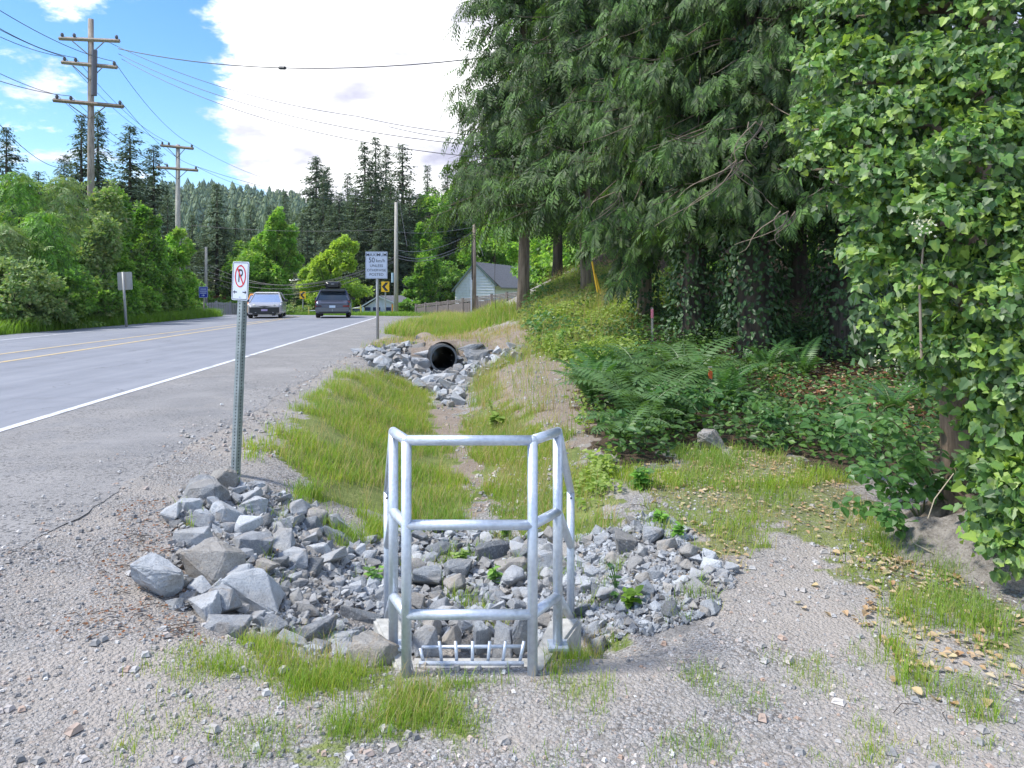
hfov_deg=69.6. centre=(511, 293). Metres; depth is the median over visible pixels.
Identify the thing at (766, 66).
cedar tree
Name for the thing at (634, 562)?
rock
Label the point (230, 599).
rock
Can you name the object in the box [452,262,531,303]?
house
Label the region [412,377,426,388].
rock
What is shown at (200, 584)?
rock
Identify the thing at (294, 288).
power line
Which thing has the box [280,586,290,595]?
rock
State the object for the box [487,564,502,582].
weed
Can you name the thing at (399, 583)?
rock
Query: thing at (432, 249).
power line
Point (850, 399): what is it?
bramble
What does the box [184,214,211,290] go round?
fir tree
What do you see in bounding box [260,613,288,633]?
rock
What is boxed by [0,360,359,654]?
gravel
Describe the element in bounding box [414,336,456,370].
culvert pipe
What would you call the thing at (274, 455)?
gravel
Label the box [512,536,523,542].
rock
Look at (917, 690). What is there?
fallen leaf
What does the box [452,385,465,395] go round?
rock
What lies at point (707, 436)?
rock
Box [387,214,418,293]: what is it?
fir tree
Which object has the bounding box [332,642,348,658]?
rock
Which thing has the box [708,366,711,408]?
marker stake
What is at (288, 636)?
rock
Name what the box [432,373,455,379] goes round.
rock
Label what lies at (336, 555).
rock
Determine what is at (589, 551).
riprap
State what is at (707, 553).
rock
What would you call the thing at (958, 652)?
fallen leaf
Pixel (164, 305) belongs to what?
shrub
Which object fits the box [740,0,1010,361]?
cedar tree
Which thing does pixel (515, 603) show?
rock
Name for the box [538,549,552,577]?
rock
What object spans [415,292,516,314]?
board fence
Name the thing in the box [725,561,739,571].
rock
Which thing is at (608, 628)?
rock
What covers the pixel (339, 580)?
rock
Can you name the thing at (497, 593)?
rock
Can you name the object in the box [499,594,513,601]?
rock
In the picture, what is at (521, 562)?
rock
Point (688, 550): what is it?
rock
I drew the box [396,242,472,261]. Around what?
power line
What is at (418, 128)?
power line
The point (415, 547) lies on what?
rock
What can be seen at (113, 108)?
power line
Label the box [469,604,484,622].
rock
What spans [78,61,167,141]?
power line
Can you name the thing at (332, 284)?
roof box
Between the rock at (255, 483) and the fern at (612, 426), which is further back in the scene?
the fern at (612, 426)
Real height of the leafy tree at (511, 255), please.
7.265 m
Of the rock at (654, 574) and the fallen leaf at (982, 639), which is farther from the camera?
the rock at (654, 574)
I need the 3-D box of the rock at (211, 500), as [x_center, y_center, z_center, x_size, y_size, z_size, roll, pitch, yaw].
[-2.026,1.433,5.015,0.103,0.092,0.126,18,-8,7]
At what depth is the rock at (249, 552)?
4.37 m
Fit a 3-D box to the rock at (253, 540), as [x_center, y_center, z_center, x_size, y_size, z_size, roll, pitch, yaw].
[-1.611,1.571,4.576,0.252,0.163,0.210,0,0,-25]
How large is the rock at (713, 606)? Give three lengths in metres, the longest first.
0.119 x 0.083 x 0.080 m
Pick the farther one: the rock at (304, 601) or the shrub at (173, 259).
the shrub at (173, 259)
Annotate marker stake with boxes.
[651,308,652,342]
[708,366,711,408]
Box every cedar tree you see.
[411,0,594,312]
[470,1,608,279]
[477,0,666,288]
[545,0,709,321]
[562,4,678,258]
[569,0,819,345]
[621,0,860,359]
[705,7,838,298]
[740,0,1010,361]
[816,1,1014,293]
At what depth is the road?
10.13 m
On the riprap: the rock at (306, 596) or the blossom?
the rock at (306, 596)
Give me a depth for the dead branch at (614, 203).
14.03 m
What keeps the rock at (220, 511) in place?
on the ground at (662, 709)
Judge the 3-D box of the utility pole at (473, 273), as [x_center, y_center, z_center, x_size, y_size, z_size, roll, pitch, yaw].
[-1.979,-1.084,38.000,0.290,4.969,0.230,0,0,0]
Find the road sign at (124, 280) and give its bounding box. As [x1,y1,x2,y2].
[117,272,132,326]
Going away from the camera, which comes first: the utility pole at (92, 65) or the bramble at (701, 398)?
the bramble at (701, 398)
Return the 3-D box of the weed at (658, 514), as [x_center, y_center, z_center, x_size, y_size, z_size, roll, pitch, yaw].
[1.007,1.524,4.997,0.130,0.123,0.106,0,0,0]
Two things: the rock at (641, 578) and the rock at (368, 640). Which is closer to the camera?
the rock at (368, 640)
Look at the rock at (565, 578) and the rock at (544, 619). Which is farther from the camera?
the rock at (565, 578)
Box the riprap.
[167,340,737,656]
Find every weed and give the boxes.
[363,565,383,580]
[450,548,469,558]
[487,400,502,410]
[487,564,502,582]
[488,411,505,428]
[500,530,509,536]
[537,305,548,316]
[546,328,566,361]
[607,562,621,597]
[620,585,643,613]
[629,467,654,489]
[650,508,668,522]
[671,521,685,537]
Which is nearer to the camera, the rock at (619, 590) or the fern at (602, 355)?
the rock at (619, 590)
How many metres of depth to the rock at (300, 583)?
4.30 m
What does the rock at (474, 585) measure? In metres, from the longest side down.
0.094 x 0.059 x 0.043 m
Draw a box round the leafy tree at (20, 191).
[0,171,67,288]
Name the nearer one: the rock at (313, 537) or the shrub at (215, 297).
the rock at (313, 537)
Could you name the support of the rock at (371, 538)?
on the riprap
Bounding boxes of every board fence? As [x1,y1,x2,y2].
[205,301,236,314]
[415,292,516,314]
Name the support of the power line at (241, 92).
attached to the utility pole at (92, 65)
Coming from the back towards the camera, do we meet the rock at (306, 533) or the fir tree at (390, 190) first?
the fir tree at (390, 190)
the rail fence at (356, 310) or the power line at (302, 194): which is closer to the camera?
the power line at (302, 194)
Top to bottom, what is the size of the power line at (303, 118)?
7.409 m
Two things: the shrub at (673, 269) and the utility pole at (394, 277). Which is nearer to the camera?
the shrub at (673, 269)
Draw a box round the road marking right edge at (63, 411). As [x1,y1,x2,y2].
[0,315,375,431]
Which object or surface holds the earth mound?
on the ground at (662, 709)
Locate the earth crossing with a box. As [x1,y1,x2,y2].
[411,332,471,355]
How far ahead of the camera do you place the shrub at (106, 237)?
30.95 m
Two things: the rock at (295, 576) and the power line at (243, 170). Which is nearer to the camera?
the rock at (295, 576)
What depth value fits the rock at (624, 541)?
4.65 m
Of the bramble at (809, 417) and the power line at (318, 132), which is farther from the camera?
the power line at (318, 132)
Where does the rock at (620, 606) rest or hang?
on the riprap
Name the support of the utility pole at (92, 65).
on the ground at (662, 709)
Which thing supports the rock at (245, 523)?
on the riprap
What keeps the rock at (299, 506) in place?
on the riprap
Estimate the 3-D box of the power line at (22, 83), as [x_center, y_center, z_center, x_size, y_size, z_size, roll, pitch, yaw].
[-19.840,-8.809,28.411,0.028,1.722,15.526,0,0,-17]
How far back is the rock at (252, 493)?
5.28 m
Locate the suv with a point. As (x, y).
(333, 301)
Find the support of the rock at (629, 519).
on the ground at (662, 709)
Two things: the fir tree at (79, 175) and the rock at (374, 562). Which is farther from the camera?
the fir tree at (79, 175)
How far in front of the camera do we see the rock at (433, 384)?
14.21 m
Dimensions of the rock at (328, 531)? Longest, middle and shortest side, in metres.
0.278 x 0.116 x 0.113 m
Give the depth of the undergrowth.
9.62 m
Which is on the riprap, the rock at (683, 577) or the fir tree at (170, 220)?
the rock at (683, 577)
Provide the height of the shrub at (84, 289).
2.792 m
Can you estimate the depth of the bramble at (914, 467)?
4.76 m
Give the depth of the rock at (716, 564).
4.19 m
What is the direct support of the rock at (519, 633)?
on the ground at (662, 709)
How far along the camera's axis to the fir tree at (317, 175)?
104.69 m
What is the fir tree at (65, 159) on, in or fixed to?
on the ground at (662, 709)
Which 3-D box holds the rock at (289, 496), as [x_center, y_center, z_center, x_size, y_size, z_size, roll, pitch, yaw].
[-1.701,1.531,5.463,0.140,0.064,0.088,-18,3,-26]
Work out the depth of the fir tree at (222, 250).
83.95 m
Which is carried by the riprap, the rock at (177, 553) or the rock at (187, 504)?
the rock at (177, 553)
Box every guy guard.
[578,187,598,295]
[590,262,600,299]
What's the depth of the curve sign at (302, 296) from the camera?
60.99 m
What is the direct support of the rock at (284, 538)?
on the ground at (662, 709)
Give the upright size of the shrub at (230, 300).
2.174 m
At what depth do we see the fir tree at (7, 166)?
58.06 m
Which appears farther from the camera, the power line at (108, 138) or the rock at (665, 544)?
the power line at (108, 138)
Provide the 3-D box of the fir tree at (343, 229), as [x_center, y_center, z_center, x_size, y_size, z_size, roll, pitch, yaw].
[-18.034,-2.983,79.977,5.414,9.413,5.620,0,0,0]
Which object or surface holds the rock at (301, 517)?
on the riprap
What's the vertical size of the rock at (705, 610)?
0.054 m
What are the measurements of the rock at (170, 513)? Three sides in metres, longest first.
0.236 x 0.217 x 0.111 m
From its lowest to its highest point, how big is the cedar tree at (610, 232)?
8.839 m
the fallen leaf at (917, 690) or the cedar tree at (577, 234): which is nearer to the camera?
the fallen leaf at (917, 690)
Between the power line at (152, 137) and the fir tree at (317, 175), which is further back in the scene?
the fir tree at (317, 175)
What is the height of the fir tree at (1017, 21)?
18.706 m
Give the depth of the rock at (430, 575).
4.80 m
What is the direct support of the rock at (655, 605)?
on the riprap
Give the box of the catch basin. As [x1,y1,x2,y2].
[374,619,580,670]
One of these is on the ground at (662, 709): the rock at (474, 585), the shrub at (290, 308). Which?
the shrub at (290, 308)
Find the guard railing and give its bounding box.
[384,427,574,677]
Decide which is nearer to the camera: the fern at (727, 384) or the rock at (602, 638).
the rock at (602, 638)
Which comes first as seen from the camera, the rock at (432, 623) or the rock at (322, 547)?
the rock at (432, 623)
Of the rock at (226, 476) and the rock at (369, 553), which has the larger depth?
the rock at (226, 476)
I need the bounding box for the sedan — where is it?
[247,292,287,317]
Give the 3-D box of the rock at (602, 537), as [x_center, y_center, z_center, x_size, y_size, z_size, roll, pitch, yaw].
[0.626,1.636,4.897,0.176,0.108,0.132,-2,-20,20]
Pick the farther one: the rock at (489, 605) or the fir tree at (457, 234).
the fir tree at (457, 234)
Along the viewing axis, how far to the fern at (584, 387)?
9.81 m
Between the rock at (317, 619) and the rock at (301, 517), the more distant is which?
the rock at (301, 517)
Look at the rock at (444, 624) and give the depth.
4.15 m
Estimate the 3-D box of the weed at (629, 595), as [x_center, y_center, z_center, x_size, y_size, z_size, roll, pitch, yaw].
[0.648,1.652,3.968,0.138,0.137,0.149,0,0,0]
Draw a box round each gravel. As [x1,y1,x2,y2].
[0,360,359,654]
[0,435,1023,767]
[163,333,645,512]
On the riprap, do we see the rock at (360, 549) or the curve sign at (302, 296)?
the rock at (360, 549)
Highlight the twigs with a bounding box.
[64,446,1023,720]
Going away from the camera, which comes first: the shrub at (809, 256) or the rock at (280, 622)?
the rock at (280, 622)
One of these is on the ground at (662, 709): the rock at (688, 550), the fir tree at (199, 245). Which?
the fir tree at (199, 245)
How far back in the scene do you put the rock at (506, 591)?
4.67 m
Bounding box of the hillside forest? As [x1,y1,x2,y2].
[0,177,497,266]
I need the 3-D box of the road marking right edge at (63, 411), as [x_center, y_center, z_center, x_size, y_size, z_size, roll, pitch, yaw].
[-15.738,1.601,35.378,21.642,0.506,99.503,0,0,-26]
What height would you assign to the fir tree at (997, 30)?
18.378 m
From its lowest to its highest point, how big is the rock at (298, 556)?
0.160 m
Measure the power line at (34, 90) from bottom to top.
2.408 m
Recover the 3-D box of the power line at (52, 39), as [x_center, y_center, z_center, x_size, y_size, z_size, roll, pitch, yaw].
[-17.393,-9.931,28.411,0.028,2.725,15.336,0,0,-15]
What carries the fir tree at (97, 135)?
on the ground at (662, 709)
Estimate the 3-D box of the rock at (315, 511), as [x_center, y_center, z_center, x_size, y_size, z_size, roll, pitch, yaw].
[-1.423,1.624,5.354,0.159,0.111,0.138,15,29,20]
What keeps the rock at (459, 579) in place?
on the riprap
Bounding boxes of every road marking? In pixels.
[0,315,299,362]
[2,315,293,353]
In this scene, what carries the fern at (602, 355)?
on the ground at (662, 709)
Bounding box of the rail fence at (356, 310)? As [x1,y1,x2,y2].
[308,305,363,313]
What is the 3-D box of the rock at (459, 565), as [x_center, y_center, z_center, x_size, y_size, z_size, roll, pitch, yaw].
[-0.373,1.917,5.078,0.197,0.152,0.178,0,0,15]
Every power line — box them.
[0,10,111,60]
[0,28,75,57]
[0,73,49,92]
[0,81,68,95]
[0,125,58,167]
[1,37,64,56]
[59,97,158,163]
[67,60,159,140]
[73,98,165,163]
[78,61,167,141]
[111,43,357,116]
[116,64,191,144]
[118,48,495,68]
[119,54,503,147]
[122,59,507,159]
[122,103,193,165]
[193,145,304,186]
[193,225,391,230]
[199,167,394,203]
[207,257,393,285]
[207,258,393,284]
[208,261,392,288]
[209,262,393,294]
[358,116,497,137]
[389,126,511,144]
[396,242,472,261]
[398,245,462,258]
[399,232,472,251]
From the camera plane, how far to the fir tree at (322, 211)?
99.87 m
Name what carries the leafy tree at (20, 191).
on the ground at (662, 709)
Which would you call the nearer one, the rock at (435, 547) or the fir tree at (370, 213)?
the rock at (435, 547)
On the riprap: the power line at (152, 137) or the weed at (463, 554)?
the weed at (463, 554)
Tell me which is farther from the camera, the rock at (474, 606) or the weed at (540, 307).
the weed at (540, 307)
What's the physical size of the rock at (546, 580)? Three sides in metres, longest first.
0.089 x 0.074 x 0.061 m
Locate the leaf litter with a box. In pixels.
[55,318,1023,685]
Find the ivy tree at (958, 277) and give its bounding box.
[777,0,1023,585]
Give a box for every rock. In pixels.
[130,552,183,596]
[142,502,182,521]
[165,598,183,610]
[172,526,212,546]
[174,548,183,557]
[178,498,202,511]
[179,591,197,602]
[180,536,246,585]
[183,474,230,504]
[183,514,214,528]
[187,575,211,594]
[188,590,221,621]
[193,508,211,514]
[204,614,252,638]
[206,496,218,504]
[208,584,242,613]
[209,500,244,522]
[211,466,237,487]
[212,577,221,586]
[220,568,284,611]
[221,522,235,532]
[225,563,254,576]
[231,485,246,493]
[231,531,273,555]
[233,515,262,532]
[238,496,267,515]
[241,487,262,500]
[241,548,253,558]
[252,610,265,615]
[252,614,263,624]
[253,480,264,485]
[255,557,279,572]
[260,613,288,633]
[260,627,272,636]
[262,513,274,525]
[269,522,283,528]
[272,527,295,551]
[272,556,288,567]
[274,628,307,647]
[275,493,292,502]
[277,518,292,527]
[278,546,307,568]
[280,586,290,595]
[287,572,301,582]
[288,588,303,603]
[289,499,310,514]
[291,614,336,640]
[292,514,304,523]
[292,579,308,587]
[294,599,315,608]
[297,604,319,616]
[298,611,309,621]
[302,530,311,543]
[302,532,317,542]
[303,516,322,528]
[303,594,310,599]
[306,542,331,554]
[307,507,328,523]
[307,557,323,576]
[308,527,321,538]
[308,638,331,652]
[309,593,316,603]
[309,643,322,653]
[313,616,326,621]
[321,546,347,562]
[321,630,361,643]
[323,525,354,545]
[328,513,358,532]
[331,641,351,648]
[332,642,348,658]
[334,575,345,586]
[335,607,344,630]
[339,605,383,623]
[349,580,361,594]
[349,630,398,667]
[350,575,367,587]
[354,543,365,554]
[362,549,376,558]
[362,586,373,592]
[363,535,375,540]
[363,570,383,578]
[364,354,377,361]
[366,576,381,586]
[367,558,380,566]
[373,355,391,368]
[374,365,385,370]
[375,586,383,600]
[381,578,400,590]
[385,351,395,357]
[411,357,431,368]
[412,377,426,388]
[412,530,428,540]
[412,545,419,551]
[412,553,426,563]
[412,558,426,571]
[412,565,442,585]
[412,592,425,608]
[412,621,438,657]
[413,350,433,361]
[420,374,433,381]
[422,597,450,608]
[422,620,441,633]
[423,549,442,561]
[425,541,450,556]
[426,382,441,388]
[426,561,441,568]
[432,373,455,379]
[437,537,448,540]
[438,378,455,388]
[438,606,457,608]
[440,620,450,627]
[441,624,461,644]
[443,558,472,577]
[443,573,465,591]
[445,375,454,381]
[451,392,466,404]
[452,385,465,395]
[453,363,463,371]
[453,602,464,608]
[454,344,483,355]
[458,608,482,630]
[463,350,489,360]
[466,581,477,588]
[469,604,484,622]
[472,620,491,654]
[475,540,509,561]
[478,556,492,567]
[480,532,491,542]
[485,590,493,600]
[485,603,495,608]
[488,570,503,584]
[488,626,494,635]
[489,586,505,601]
[491,601,504,608]
[492,620,513,657]
[494,556,526,572]
[499,586,510,594]
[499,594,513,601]
[501,565,524,586]
[505,597,526,608]
[509,540,523,556]
[511,587,522,598]
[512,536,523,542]
[512,620,526,656]
[518,587,526,597]
[519,544,526,556]
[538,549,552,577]
[538,579,545,592]
[538,613,551,627]
[538,632,543,645]
[539,543,552,551]
[539,566,549,576]
[543,523,552,542]
[543,576,552,586]
[548,569,563,577]
[563,541,579,556]
[563,572,576,582]
[563,587,580,595]
[575,554,584,565]
[575,575,589,585]
[575,603,590,615]
[580,580,592,592]
[584,565,599,576]
[585,617,602,634]
[591,582,598,598]
[591,635,605,653]
[593,532,614,544]
[596,586,612,599]
[604,551,625,563]
[605,623,615,633]
[607,603,615,608]
[610,585,627,600]
[614,527,637,553]
[614,599,629,613]
[624,616,636,625]
[625,515,637,523]
[627,555,644,570]
[633,572,649,583]
[634,580,654,594]
[637,543,647,556]
[642,524,664,542]
[649,570,664,579]
[650,600,661,611]
[656,537,677,550]
[660,600,678,617]
[674,556,683,563]
[675,575,688,583]
[679,543,698,557]
[679,559,694,569]
[686,577,705,593]
[689,567,705,579]
[689,600,698,608]
[697,429,725,449]
[699,605,710,616]
[700,557,722,570]
[700,599,721,615]
[702,548,716,559]
[703,564,715,574]
[719,571,728,578]
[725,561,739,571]
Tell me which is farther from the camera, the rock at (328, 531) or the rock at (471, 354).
the rock at (471, 354)
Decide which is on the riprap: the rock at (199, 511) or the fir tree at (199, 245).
the rock at (199, 511)
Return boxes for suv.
[314,288,354,317]
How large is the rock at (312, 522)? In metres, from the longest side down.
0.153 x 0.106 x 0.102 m
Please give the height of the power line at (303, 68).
3.570 m
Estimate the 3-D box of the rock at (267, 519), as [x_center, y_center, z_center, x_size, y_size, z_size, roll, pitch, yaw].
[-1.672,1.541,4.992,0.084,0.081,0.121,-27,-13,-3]
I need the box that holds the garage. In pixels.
[361,295,412,311]
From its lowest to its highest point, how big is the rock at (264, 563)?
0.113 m
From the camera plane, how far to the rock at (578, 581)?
4.46 m
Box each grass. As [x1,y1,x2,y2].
[0,306,438,334]
[99,255,1023,767]
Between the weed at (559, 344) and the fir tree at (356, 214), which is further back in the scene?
the fir tree at (356, 214)
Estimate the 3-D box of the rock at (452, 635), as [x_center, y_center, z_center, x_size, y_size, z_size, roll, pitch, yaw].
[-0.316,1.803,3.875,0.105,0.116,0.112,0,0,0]
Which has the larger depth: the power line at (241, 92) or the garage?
the garage
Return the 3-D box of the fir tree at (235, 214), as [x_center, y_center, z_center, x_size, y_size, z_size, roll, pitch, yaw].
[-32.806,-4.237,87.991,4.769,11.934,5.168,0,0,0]
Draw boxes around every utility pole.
[52,18,123,223]
[156,142,197,269]
[204,247,207,302]
[391,202,397,311]
[471,224,475,311]
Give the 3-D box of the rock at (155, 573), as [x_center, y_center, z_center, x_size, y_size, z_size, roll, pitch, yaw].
[-1.796,1.460,3.760,0.254,0.242,0.249,0,0,-10]
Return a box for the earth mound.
[880,510,1023,590]
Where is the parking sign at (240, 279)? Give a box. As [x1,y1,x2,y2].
[231,261,248,475]
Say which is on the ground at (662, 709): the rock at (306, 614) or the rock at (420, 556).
the rock at (306, 614)
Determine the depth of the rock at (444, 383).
14.19 m
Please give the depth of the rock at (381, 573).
4.71 m
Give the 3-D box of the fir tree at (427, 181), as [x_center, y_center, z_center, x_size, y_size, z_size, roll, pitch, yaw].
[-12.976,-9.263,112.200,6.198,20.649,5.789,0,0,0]
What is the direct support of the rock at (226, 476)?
on the ground at (662, 709)
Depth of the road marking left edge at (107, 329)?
26.56 m
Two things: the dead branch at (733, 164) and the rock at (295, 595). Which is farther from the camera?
the dead branch at (733, 164)
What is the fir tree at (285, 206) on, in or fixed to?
on the ground at (662, 709)
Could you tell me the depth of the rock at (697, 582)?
3.91 m
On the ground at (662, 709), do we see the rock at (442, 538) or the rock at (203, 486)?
the rock at (203, 486)
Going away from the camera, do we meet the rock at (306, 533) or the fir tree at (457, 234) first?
the rock at (306, 533)
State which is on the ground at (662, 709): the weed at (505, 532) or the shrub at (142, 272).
the shrub at (142, 272)
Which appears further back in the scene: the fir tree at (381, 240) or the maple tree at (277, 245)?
the fir tree at (381, 240)
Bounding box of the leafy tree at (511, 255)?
[476,130,518,307]
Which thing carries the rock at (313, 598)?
on the riprap
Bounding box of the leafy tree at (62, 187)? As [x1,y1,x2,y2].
[25,171,135,315]
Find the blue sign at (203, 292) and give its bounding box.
[199,287,207,307]
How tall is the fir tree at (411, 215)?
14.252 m
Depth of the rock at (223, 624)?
3.50 m
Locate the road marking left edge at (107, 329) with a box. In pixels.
[5,317,228,339]
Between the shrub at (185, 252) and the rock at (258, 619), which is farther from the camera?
the shrub at (185, 252)
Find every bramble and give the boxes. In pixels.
[633,386,714,425]
[657,382,723,414]
[744,396,794,437]
[790,404,869,446]
[800,413,882,466]
[804,388,865,415]
[832,491,919,539]
[834,393,943,487]
[836,422,935,496]
[843,461,951,516]
[877,446,973,501]
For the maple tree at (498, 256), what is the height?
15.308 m
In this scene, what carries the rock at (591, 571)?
on the ground at (662, 709)
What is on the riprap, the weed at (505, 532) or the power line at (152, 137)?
the weed at (505, 532)
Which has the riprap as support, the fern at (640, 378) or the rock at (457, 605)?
the rock at (457, 605)
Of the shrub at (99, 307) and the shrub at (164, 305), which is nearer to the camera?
the shrub at (99, 307)
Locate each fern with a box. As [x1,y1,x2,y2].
[548,354,650,401]
[553,367,713,412]
[553,368,661,400]
[571,402,670,439]
[572,341,655,373]
[577,343,722,382]
[580,383,701,430]
[598,359,731,399]
[618,337,744,387]
[634,392,718,424]
[678,350,767,385]
[688,365,764,407]
[741,336,804,367]
[766,335,825,374]
[855,377,921,416]
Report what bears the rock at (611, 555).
on the riprap
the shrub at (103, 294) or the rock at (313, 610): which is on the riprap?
the rock at (313, 610)
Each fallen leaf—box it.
[862,609,870,615]
[911,686,922,694]
[927,631,938,636]
[955,650,963,655]
[972,634,983,641]
[981,698,992,706]
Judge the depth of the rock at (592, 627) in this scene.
3.85 m
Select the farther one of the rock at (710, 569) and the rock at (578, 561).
the rock at (578, 561)
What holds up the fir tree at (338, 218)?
on the ground at (662, 709)
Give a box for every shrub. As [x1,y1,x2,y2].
[0,213,16,250]
[0,223,52,323]
[0,255,66,327]
[0,272,25,319]
[15,206,104,327]
[15,285,78,326]
[26,264,104,322]
[56,211,127,321]
[70,178,133,276]
[81,296,115,321]
[88,273,123,318]
[101,186,167,311]
[103,235,145,305]
[114,294,144,316]
[129,200,188,313]
[130,246,169,311]
[134,279,163,315]
[160,245,190,309]
[161,225,202,310]
[179,270,205,303]
[189,291,226,307]
[195,300,207,308]
[208,294,237,301]
[223,296,248,309]
[286,304,314,314]
[293,299,314,311]
[393,298,420,311]
[664,258,738,274]
[779,240,827,271]
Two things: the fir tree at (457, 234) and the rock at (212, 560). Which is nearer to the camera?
the rock at (212, 560)
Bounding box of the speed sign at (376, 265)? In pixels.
[365,251,387,338]
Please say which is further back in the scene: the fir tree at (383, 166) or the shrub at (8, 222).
the fir tree at (383, 166)
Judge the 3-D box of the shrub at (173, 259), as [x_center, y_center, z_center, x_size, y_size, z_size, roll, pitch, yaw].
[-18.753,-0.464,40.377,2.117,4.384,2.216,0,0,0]
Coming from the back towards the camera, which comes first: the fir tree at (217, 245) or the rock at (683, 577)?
the fir tree at (217, 245)
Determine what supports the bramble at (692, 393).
on the ground at (662, 709)
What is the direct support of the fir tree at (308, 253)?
on the ground at (662, 709)
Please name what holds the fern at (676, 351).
on the ground at (662, 709)
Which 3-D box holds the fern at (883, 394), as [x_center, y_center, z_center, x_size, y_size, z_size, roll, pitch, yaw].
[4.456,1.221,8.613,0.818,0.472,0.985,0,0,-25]
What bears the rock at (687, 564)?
on the riprap
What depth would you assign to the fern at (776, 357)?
11.38 m
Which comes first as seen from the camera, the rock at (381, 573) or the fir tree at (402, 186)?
the rock at (381, 573)
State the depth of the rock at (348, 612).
4.15 m
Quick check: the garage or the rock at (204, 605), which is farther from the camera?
the garage
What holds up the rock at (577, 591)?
on the ground at (662, 709)
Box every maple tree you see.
[217,240,289,297]
[230,206,305,304]
[400,219,446,290]
[400,254,446,306]
[414,260,463,304]
[415,178,484,292]
[443,210,518,273]
[510,237,565,288]
[511,231,606,284]
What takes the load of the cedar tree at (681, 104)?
on the ground at (662, 709)
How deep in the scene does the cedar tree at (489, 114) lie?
22.89 m
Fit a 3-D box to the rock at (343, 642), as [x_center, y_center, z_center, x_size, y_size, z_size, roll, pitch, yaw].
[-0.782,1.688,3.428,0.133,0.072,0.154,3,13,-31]
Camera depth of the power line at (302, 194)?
52.96 m
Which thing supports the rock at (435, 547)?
on the ground at (662, 709)
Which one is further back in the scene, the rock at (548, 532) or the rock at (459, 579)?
the rock at (548, 532)
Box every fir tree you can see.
[0,126,37,226]
[13,171,66,252]
[50,155,76,250]
[59,114,105,233]
[66,110,124,206]
[95,123,172,258]
[132,143,186,268]
[152,195,196,272]
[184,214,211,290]
[190,183,239,295]
[191,226,220,292]
[209,222,234,294]
[221,208,245,295]
[240,204,259,242]
[261,205,273,228]
[280,191,300,284]
[287,156,337,255]
[288,214,314,301]
[290,224,320,295]
[309,166,342,240]
[309,177,332,285]
[315,193,356,294]
[315,205,336,255]
[335,140,382,253]
[335,172,353,236]
[337,223,368,305]
[339,219,375,306]
[340,188,376,284]
[350,179,392,290]
[358,212,402,297]
[361,137,389,247]
[362,145,400,250]
[368,143,443,281]
[369,195,420,300]
[370,182,410,295]
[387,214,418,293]
[392,189,429,285]
[411,193,444,260]
[415,164,433,226]
[426,186,449,256]
[431,167,456,257]
[439,183,480,269]
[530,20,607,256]
[657,105,682,193]
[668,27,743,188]
[953,9,1019,91]
[1002,8,1023,67]
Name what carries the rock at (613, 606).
on the riprap
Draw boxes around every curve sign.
[300,291,305,312]
[381,282,388,312]
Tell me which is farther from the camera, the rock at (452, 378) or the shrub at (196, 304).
the shrub at (196, 304)
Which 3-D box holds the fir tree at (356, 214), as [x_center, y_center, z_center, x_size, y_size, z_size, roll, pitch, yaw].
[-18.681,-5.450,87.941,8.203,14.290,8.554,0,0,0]
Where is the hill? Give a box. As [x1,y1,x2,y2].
[182,236,536,278]
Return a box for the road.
[0,314,411,552]
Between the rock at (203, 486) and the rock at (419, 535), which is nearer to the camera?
the rock at (203, 486)
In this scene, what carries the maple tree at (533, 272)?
on the ground at (662, 709)
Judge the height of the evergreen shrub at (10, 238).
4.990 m
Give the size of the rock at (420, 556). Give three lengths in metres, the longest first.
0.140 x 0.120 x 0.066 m
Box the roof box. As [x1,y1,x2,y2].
[322,281,343,288]
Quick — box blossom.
[869,200,938,386]
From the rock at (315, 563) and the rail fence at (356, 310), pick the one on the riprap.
the rock at (315, 563)
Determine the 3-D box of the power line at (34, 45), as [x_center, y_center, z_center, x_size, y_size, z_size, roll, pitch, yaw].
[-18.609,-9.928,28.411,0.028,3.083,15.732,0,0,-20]
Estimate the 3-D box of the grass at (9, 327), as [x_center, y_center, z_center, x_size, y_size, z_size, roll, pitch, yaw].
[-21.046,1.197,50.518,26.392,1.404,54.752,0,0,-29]
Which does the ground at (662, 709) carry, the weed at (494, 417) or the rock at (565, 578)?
the weed at (494, 417)
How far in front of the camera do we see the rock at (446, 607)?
4.28 m
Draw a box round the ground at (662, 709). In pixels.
[0,235,1023,767]
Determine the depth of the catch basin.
3.25 m
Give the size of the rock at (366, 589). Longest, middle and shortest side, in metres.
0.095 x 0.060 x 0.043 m
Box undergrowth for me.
[517,257,940,509]
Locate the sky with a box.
[0,0,1021,280]
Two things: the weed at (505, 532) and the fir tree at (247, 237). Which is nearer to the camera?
the weed at (505, 532)
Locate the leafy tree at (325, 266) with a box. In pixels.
[296,233,374,310]
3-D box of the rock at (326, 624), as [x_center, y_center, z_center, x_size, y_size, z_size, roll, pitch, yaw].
[-1.047,1.765,3.831,0.273,0.150,0.131,0,0,-30]
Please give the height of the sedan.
1.416 m
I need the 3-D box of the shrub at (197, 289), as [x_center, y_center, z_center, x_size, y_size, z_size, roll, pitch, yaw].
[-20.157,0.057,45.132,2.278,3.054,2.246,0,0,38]
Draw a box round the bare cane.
[928,473,953,518]
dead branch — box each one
[585,192,643,225]
[654,160,765,226]
[731,121,769,170]
[734,211,795,252]
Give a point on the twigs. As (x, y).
(630, 504)

